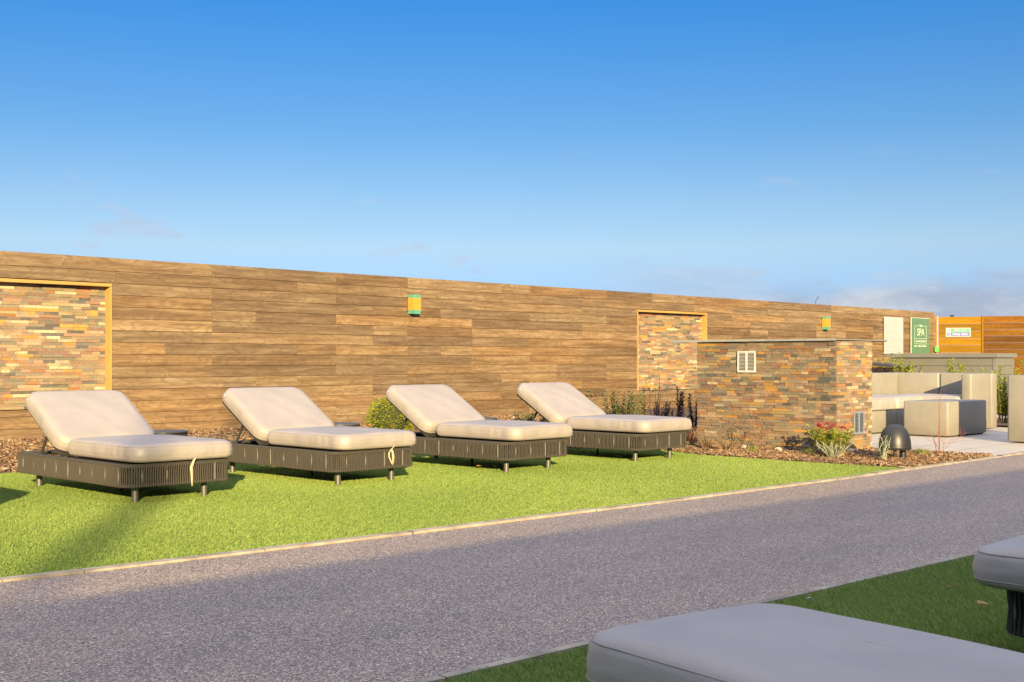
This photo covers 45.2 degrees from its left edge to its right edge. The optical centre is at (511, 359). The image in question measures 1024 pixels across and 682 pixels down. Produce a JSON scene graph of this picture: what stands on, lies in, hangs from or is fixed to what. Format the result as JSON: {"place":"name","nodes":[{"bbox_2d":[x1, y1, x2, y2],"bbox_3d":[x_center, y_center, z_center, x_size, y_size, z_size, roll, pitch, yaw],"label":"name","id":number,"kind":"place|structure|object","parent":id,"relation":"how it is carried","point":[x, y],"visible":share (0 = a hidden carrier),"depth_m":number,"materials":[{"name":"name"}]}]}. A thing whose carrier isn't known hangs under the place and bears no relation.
{"place":"outdoors","nodes":[
{"label":"outdoors","id":0,"kind":"place"},
{"bbox_2d":[0,448,900,576],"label":"lawn","id":1,"kind":"structure","parent":0,"point":[262,516],"depth_m":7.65,"materials":[{"name":"green plant"}]},
{"bbox_2d":[17,390,232,502],"bbox_3d":[-2.937,0.625,9.269,1.830,0.750,0.887,0,0,45],"label":"sun lounger","id":2,"kind":"object","parent":1,"relation":"on","point":[107,438],"visible":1,"depth_m":8.94,"materials":[{"name":"fabric"}]},
{"bbox_2d":[149,429,187,474],"bbox_3d":[-2.977,0.805,10.529,0.392,0.389,0.392,0,0,43],"label":"side table","id":3,"kind":"object","parent":1,"relation":"on","point":[180,432],"visible":0.16,"depth_m":10.44,"materials":[{"name":"metal"}]},
{"bbox_2d":[222,387,415,485],"bbox_3d":[-1.691,0.625,10.432,1.828,0.750,0.887,0,0,45],"label":"sun lounger","id":4,"kind":"object","parent":1,"relation":"on","point":[291,427],"visible":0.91,"depth_m":10.09,"materials":[{"name":"beige fabric"}]},
{"bbox_2d":[333,422,359,461],"bbox_3d":[-1.650,0.805,11.754,0.392,0.389,0.392,0,0,43],"label":"side table","id":5,"kind":"object","parent":1,"relation":"on","point":[352,424],"visible":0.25,"depth_m":11.68,"materials":[{"name":"stone"}]},
{"bbox_2d":[386,384,572,472],"bbox_3d":[-0.363,0.625,11.542,1.827,0.750,0.919,0,0,44],"label":"sun lounger","id":6,"kind":"object","parent":1,"relation":"on","point":[445,420],"visible":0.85,"depth_m":11.18,"materials":[{"name":"beige fabric"}]},
{"bbox_2d":[468,417,496,452],"bbox_3d":[-0.348,0.805,12.865,0.392,0.389,0.392,0,0,43],"label":"side table","id":7,"kind":"object","parent":1,"relation":"on","point":[490,418],"visible":0.16,"depth_m":12.75,"materials":[{"name":"stone"}]},
{"bbox_2d":[517,382,691,460],"bbox_3d":[0.894,0.625,12.691,1.827,0.750,0.919,0,0,45],"label":"sun lounger","id":8,"kind":"object","parent":1,"relation":"on","point":[589,421],"visible":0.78,"depth_m":12.28,"materials":[{"name":"beige fabric"}]},
{"bbox_2d":[0,407,997,473],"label":"mulch bed","id":9,"kind":"object","parent":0,"point":[686,411],"visible":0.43,"depth_m":20.54,"materials":[{"name":"brown wood"}]},
{"bbox_2d":[0,414,696,472],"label":"bark mulch","id":10,"kind":"object","parent":9,"relation":"on","point":[16,444],"visible":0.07,"depth_m":15.02,"materials":[{"name":"brown wood"}]},
{"bbox_2d":[364,396,413,430],"bbox_3d":[-1.452,0.716,14.684,0.622,0.593,0.623,0,0,34],"label":"box bush","id":11,"kind":"object","parent":10,"relation":"on","point":[384,414],"visible":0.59,"depth_m":14.50,"materials":[{"name":"green plant"}]},
{"bbox_2d":[513,412,545,421],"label":"green shrub","id":12,"kind":"object","parent":9,"relation":"on","point":[529,418],"visible":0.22,"depth_m":15.12,"materials":[{"name":"green plant"}]},
{"bbox_2d":[586,389,608,409],"bbox_3d":[0.958,0.680,15.491,0.479,0.604,0.467,0,0,-19],"label":"green shrub","id":13,"kind":"object","parent":9,"relation":"on","point":[602,408],"visible":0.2,"depth_m":15.54,"materials":[{"name":"green plant"}]},
{"bbox_2d":[601,390,640,414],"bbox_3d":[1.400,0.688,16.008,0.547,0.589,0.591,0,0,-4],"label":"green shrub","id":14,"kind":"object","parent":9,"relation":"on","point":[627,408],"visible":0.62,"depth_m":15.92,"materials":[{"name":"green plant"}]},
{"bbox_2d":[633,385,646,414],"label":"green shrub","id":15,"kind":"object","parent":9,"relation":"on","point":[641,411],"visible":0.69,"depth_m":16.49,"materials":[{"name":"green plant"}]},
{"bbox_2d":[645,356,670,415],"bbox_3d":[2.018,0.462,16.518,0.513,1.038,0.359,0,0,-40],"label":"bare shrub","id":16,"kind":"object","parent":9,"relation":"on","point":[655,394],"visible":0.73,"depth_m":16.52,"materials":[{"name":"brown plant"}]},
{"bbox_2d":[652,401,673,416],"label":"purple shrub","id":17,"kind":"object","parent":9,"relation":"on","point":[666,412],"visible":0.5,"depth_m":16.41,"materials":[{"name":"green plant"}]},
{"bbox_2d":[651,410,690,417],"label":"purple shrub","id":18,"kind":"object","parent":9,"relation":"on","point":[672,415],"visible":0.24,"depth_m":16.08,"materials":[{"name":"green plant"}]},
{"bbox_2d":[675,386,685,416],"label":"purple shrub","id":19,"kind":"object","parent":9,"relation":"on","point":[680,406],"visible":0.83,"depth_m":16.50,"materials":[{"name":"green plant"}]},
{"bbox_2d":[686,393,697,431],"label":"purple shrub","id":20,"kind":"object","parent":9,"relation":"on","point":[691,412],"visible":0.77,"depth_m":16.47,"materials":[{"name":"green plant"}]},
{"bbox_2d":[747,444,758,451],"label":"grass clump","id":21,"kind":"object","parent":9,"relation":"on","point":[753,448],"visible":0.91,"depth_m":12.96,"materials":[{"name":"plant"}]},
{"bbox_2d":[671,338,886,450],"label":"stone block","id":22,"kind":"structure","parent":9,"relation":"on","point":[794,386],"depth_m":13.40,"materials":[{"name":"stone"}]},
{"bbox_2d":[566,438,993,467],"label":"bark mulch","id":23,"kind":"object","parent":9,"relation":"on","point":[860,456],"visible":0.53,"depth_m":12.38,"materials":[{"name":"brown wood"}]},
{"bbox_2d":[687,428,698,446],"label":"red leaved shrub","id":24,"kind":"object","parent":23,"relation":"on","point":[691,441],"visible":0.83,"depth_m":13.72,"materials":[{"name":"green plant"}]},
{"bbox_2d":[692,426,725,447],"bbox_3d":[2.143,0.856,13.473,0.408,0.254,0.452,0,0,-6],"label":"silver shrub","id":25,"kind":"object","parent":23,"relation":"on","point":[703,444],"visible":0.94,"depth_m":13.42,"materials":[{"name":"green plant"}]},
{"bbox_2d":[708,437,744,449],"bbox_3d":[2.299,0.908,13.248,0.370,0.154,0.363,0,0,-12],"label":"dry shrub","id":26,"kind":"object","parent":23,"relation":"on","point":[729,445],"visible":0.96,"depth_m":13.24,"materials":[{"name":"beige plant"}]},
{"bbox_2d":[747,407,772,450],"bbox_3d":[2.619,0.747,13.065,0.299,0.470,0.438,0,0,22],"label":"bare shrub","id":27,"kind":"object","parent":23,"relation":"on","point":[760,443],"visible":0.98,"depth_m":13.10,"materials":[{"name":"brown plant"}]},
{"bbox_2d":[800,447,813,454],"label":"grass clump","id":28,"kind":"object","parent":23,"relation":"on","point":[808,452],"visible":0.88,"depth_m":12.57,"materials":[{"name":"green plant"}]},
{"bbox_2d":[806,421,855,453],"bbox_3d":[3.216,0.807,12.508,0.568,0.353,0.494,0,0,-2],"label":"skimmia","id":29,"kind":"object","parent":23,"relation":"on","point":[832,436],"visible":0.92,"depth_m":12.46,"materials":[{"name":"green plant"}]},
{"bbox_2d":[815,440,853,457],"bbox_3d":[3.212,0.893,12.241,0.408,0.184,0.390,0,0,6],"label":"silver shrub","id":30,"kind":"object","parent":23,"relation":"on","point":[832,452],"visible":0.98,"depth_m":12.20,"materials":[{"name":"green plant"}]},
{"bbox_2d":[875,434,892,459],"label":"silver shrub","id":31,"kind":"object","parent":23,"relation":"on","point":[884,448],"visible":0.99,"depth_m":11.91,"materials":[{"name":"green plant"}]},
{"bbox_2d":[879,424,910,458],"bbox_3d":[3.781,0.820,12.134,0.312,0.360,0.312,0,0,0],"label":"dome bollard","id":32,"kind":"object","parent":23,"relation":"on","point":[898,434],"visible":0.79,"depth_m":12.03,"materials":[{"name":"black metal"}]},
{"bbox_2d":[926,405,965,454],"bbox_3d":[4.432,0.651,12.633,0.506,0.662,0.293,0,0,-36],"label":"dogwood","id":33,"kind":"object","parent":23,"relation":"on","point":[939,434],"visible":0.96,"depth_m":12.65,"materials":[{"name":"red plant"}]},
{"bbox_2d":[874,357,904,366],"bbox_3d":[6.523,0.479,21.366,0.606,1.045,0.634,0,0,12],"label":"laurel","id":34,"kind":"object","parent":9,"relation":"on","point":[887,362],"visible":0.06,"depth_m":21.42,"materials":[{"name":"green plant"}]},
{"bbox_2d":[890,352,923,372],"bbox_3d":[6.390,0.438,19.841,0.630,1.126,0.545,0,0,-39],"label":"laurel","id":35,"kind":"object","parent":9,"relation":"on","point":[910,367],"visible":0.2,"depth_m":19.95,"materials":[{"name":"green plant"}]},
{"bbox_2d":[908,447,932,454],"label":"grass clump","id":36,"kind":"object","parent":9,"relation":"on","point":[920,451],"visible":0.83,"depth_m":12.63,"materials":[{"name":"green plant"}]},
{"bbox_2d":[886,353,1016,406],"bbox_3d":[8.956,0.441,25.083,2.300,1.118,1.010,0,0,43],"label":"clad box","id":37,"kind":"object","parent":9,"relation":"on","point":[970,362],"visible":0.27,"depth_m":24.53,"materials":[{"name":"grey"}]},
{"bbox_2d":[0,454,1023,681],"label":"path","id":38,"kind":"structure","parent":0,"point":[409,608],"depth_m":5.48,"materials":[{"name":"grey asphalt"}]},
{"bbox_2d":[0,0,1023,352],"label":"sky","id":39,"kind":"structure","parent":0,"point":[852,153],"materials":[{"name":"blue"}]},
{"bbox_2d":[428,555,1023,681],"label":"lawn","id":40,"kind":"structure","parent":0,"point":[792,603],"depth_m":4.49,"materials":[{"name":"green plant"}]},
{"bbox_2d":[586,603,1023,681],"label":"sun lounger","id":41,"kind":"object","parent":40,"relation":"on","point":[762,642],"visible":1,"depth_m":2.46,"materials":[{"name":"grey fabric"}]},
{"bbox_2d":[972,535,1023,637],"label":"sun lounger","id":42,"kind":"object","parent":40,"relation":"on","point":[999,565],"visible":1,"depth_m":3.82,"materials":[{"name":"grey fabric"}]},
{"bbox_2d":[872,362,916,372],"bbox_3d":[6.236,0.522,20.670,0.850,0.955,0.800,0,0,43],"label":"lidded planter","id":43,"kind":"object","parent":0,"point":[888,367],"visible":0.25,"depth_m":20.36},
{"bbox_2d":[871,415,1023,455],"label":"patio","id":44,"kind":"structure","parent":0,"point":[991,440],"depth_m":14.52,"materials":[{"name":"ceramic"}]},
{"bbox_2d":[870,372,996,432],"bbox_3d":[5.466,0.590,17.212,1.620,0.780,2.680,0,0,43],"label":"corner sofa","id":45,"kind":"object","parent":44,"relation":"on","point":[892,392],"visible":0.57,"depth_m":17.51,"materials":[{"name":"beige fabric"}]},
{"bbox_2d":[904,399,985,436],"bbox_3d":[5.713,0.770,16.200,1.100,0.460,0.620,0,0,-44],"label":"ottoman","id":46,"kind":"object","parent":44,"relation":"on","point":[958,417],"visible":0.91,"depth_m":15.87,"materials":[{"name":"beige fabric"}]},
{"bbox_2d":[1008,375,1023,441],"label":"armchair","id":47,"kind":"object","parent":44,"relation":"on","point":[1015,408],"visible":1,"depth_m":14.58,"materials":[{"name":"beige fabric"}]},
{"bbox_2d":[997,418,1007,425],"bbox_3d":[7.603,0.970,19.165,2.500,0.001,2.350,0,0,43],"label":"mulch bed","id":48,"kind":"object","parent":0,"point":[1003,424],"depth_m":18.55,"materials":[{"name":"brown wood"}]},
{"bbox_2d":[945,358,965,372],"bbox_3d":[6.956,0.487,19.445,0.667,1.030,0.376,0,0,-36],"label":"laurel","id":49,"kind":"object","parent":48,"relation":"on","point":[950,368],"visible":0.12,"depth_m":19.41,"materials":[{"name":"green plant"}]},
{"bbox_2d":[952,358,983,372],"bbox_3d":[7.092,0.489,19.064,0.480,1.025,0.608,0,0,8],"label":"laurel","id":50,"kind":"object","parent":48,"relation":"on","point":[961,369],"visible":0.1,"depth_m":19.02,"materials":[{"name":"green plant"}]},
{"bbox_2d":[991,359,1023,422],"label":"laurel","id":51,"kind":"object","parent":48,"relation":"on","point":[1002,398],"visible":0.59,"depth_m":18.69,"materials":[{"name":"green plant"}]},
{"label":"ground","id":52,"kind":"structure","parent":0,"visible":0},
{"bbox_2d":[0,251,933,439],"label":"timber fence","id":53,"kind":"object","parent":52,"relation":"on","point":[169,345],"visible":0.84,"depth_m":18.86,"materials":[{"name":"brown wood"}]},
{"bbox_2d":[407,295,420,313],"bbox_3d":[-1.589,-0.890,19.949,0.149,0.310,0.165,0,0,43],"label":"wall lamp","id":54,"kind":"object","parent":53,"relation":"attached to","point":[413,304],"visible":1,"depth_m":19.89,"materials":[{"name":"yellow glass"}]},
{"bbox_2d":[822,317,830,329],"bbox_3d":[7.649,-0.880,29.917,0.149,0.310,0.165,0,0,43],"label":"wall lamp","id":55,"kind":"object","parent":53,"relation":"attached to","point":[826,323],"visible":1,"depth_m":29.86,"materials":[{"name":"yellow glass"}]},
{"bbox_2d":[883,317,902,353],"bbox_3d":[10.132,-0.630,32.667,0.048,0.980,1.115,0,0,43],"label":"notice board","id":56,"kind":"object","parent":53,"relation":"attached to","point":[893,332],"visible":0.95,"depth_m":32.63,"materials":[{"name":"grey"}]},
{"bbox_2d":[910,317,928,352],"bbox_3d":[11.221,-0.650,33.841,0.050,0.980,1.132,0,0,43],"label":"spa sign","id":57,"kind":"object","parent":53,"relation":"attached to","point":[919,335],"visible":0.99,"depth_m":33.80,"materials":[{"name":"green plastic"}]},
{"bbox_2d":[934,315,983,352],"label":"timber gate","id":58,"kind":"structure","parent":53,"relation":"attached to","point":[974,342],"depth_m":34.44,"materials":[{"name":"orange wood"}]},
{"bbox_2d":[946,328,970,336],"bbox_3d":[12.501,-0.755,34.430,0.660,0.250,0.016,0,0,15],"label":"fire exit sign","id":59,"kind":"object","parent":58,"relation":"attached to","point":[958,332],"visible":1,"depth_m":34.42,"materials":[{"name":"white plastic"}]},
{"bbox_2d":[0,451,1023,582],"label":"kerb","id":60,"kind":"structure","parent":52,"relation":"on","point":[214,555],"depth_m":7.11,"materials":[{"name":"beige concrete"}]},
{"bbox_2d":[411,551,975,681],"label":"kerb","id":61,"kind":"structure","parent":52,"relation":"on","point":[508,661],"depth_m":4.22,"materials":[{"name":"grey concrete"}]},
{"bbox_2d":[984,316,1023,374],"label":"timber fence","id":62,"kind":"object","parent":52,"relation":"on","point":[1004,334],"visible":0.45,"depth_m":34.12,"materials":[{"name":"brown wood"}]}
]}

